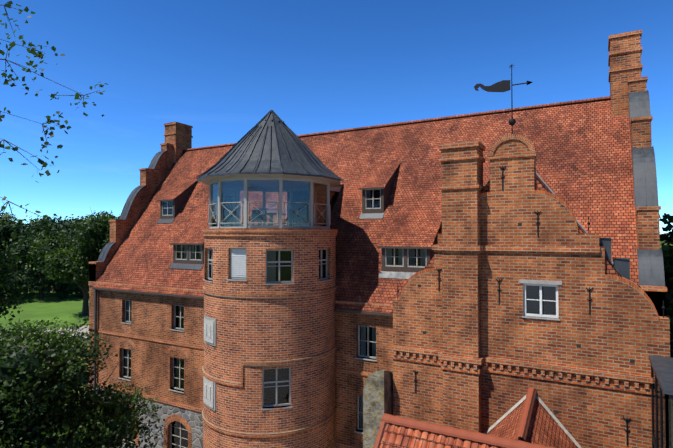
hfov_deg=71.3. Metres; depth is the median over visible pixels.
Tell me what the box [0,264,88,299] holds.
forest understory shrubs
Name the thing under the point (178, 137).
gable end
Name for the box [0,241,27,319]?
dark tree
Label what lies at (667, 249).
tree
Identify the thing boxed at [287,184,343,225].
belvedere connector
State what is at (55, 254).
tree group
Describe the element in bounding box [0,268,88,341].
lawn
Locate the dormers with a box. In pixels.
[157,162,441,278]
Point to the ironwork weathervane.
(502, 86)
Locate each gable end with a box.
[88,122,192,399]
[608,30,666,316]
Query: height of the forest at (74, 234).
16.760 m
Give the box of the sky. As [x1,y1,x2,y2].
[0,0,672,233]
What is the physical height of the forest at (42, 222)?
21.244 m
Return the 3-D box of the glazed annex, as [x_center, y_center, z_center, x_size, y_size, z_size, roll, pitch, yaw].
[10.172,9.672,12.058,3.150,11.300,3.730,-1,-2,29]
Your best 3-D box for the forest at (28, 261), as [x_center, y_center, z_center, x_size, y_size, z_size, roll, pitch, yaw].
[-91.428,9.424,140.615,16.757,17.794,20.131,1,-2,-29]
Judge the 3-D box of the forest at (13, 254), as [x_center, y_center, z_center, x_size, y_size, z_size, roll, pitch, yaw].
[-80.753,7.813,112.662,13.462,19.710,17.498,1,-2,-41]
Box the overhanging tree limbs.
[0,1,107,244]
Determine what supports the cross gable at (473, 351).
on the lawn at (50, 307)
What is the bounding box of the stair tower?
[202,228,337,447]
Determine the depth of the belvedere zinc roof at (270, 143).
20.41 m
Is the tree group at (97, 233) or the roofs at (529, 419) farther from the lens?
the tree group at (97, 233)
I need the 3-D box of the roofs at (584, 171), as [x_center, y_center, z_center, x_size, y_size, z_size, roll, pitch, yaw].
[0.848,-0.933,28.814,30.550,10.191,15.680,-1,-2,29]
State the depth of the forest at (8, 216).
168.94 m
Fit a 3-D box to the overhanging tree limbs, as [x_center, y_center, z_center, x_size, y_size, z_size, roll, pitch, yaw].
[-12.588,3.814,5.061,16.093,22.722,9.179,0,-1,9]
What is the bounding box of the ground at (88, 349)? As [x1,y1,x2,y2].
[26,241,672,405]
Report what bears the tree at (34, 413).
on the lawn at (50, 307)
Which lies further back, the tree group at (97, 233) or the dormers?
the tree group at (97, 233)
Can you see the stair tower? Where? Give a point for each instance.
(268, 369)
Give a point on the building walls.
(157, 341)
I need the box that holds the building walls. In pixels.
[88,281,392,447]
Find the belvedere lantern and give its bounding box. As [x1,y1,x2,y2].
[208,177,330,228]
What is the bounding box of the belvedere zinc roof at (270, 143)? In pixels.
[196,110,343,186]
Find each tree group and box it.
[21,211,119,314]
[59,212,118,288]
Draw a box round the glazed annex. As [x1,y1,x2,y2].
[649,355,672,447]
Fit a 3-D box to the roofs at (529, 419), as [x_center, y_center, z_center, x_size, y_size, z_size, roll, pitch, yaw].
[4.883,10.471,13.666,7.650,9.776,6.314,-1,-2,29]
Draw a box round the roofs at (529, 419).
[373,387,581,447]
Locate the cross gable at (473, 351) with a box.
[392,134,669,447]
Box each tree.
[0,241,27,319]
[0,316,164,447]
[659,213,672,357]
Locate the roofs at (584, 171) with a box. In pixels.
[92,96,672,335]

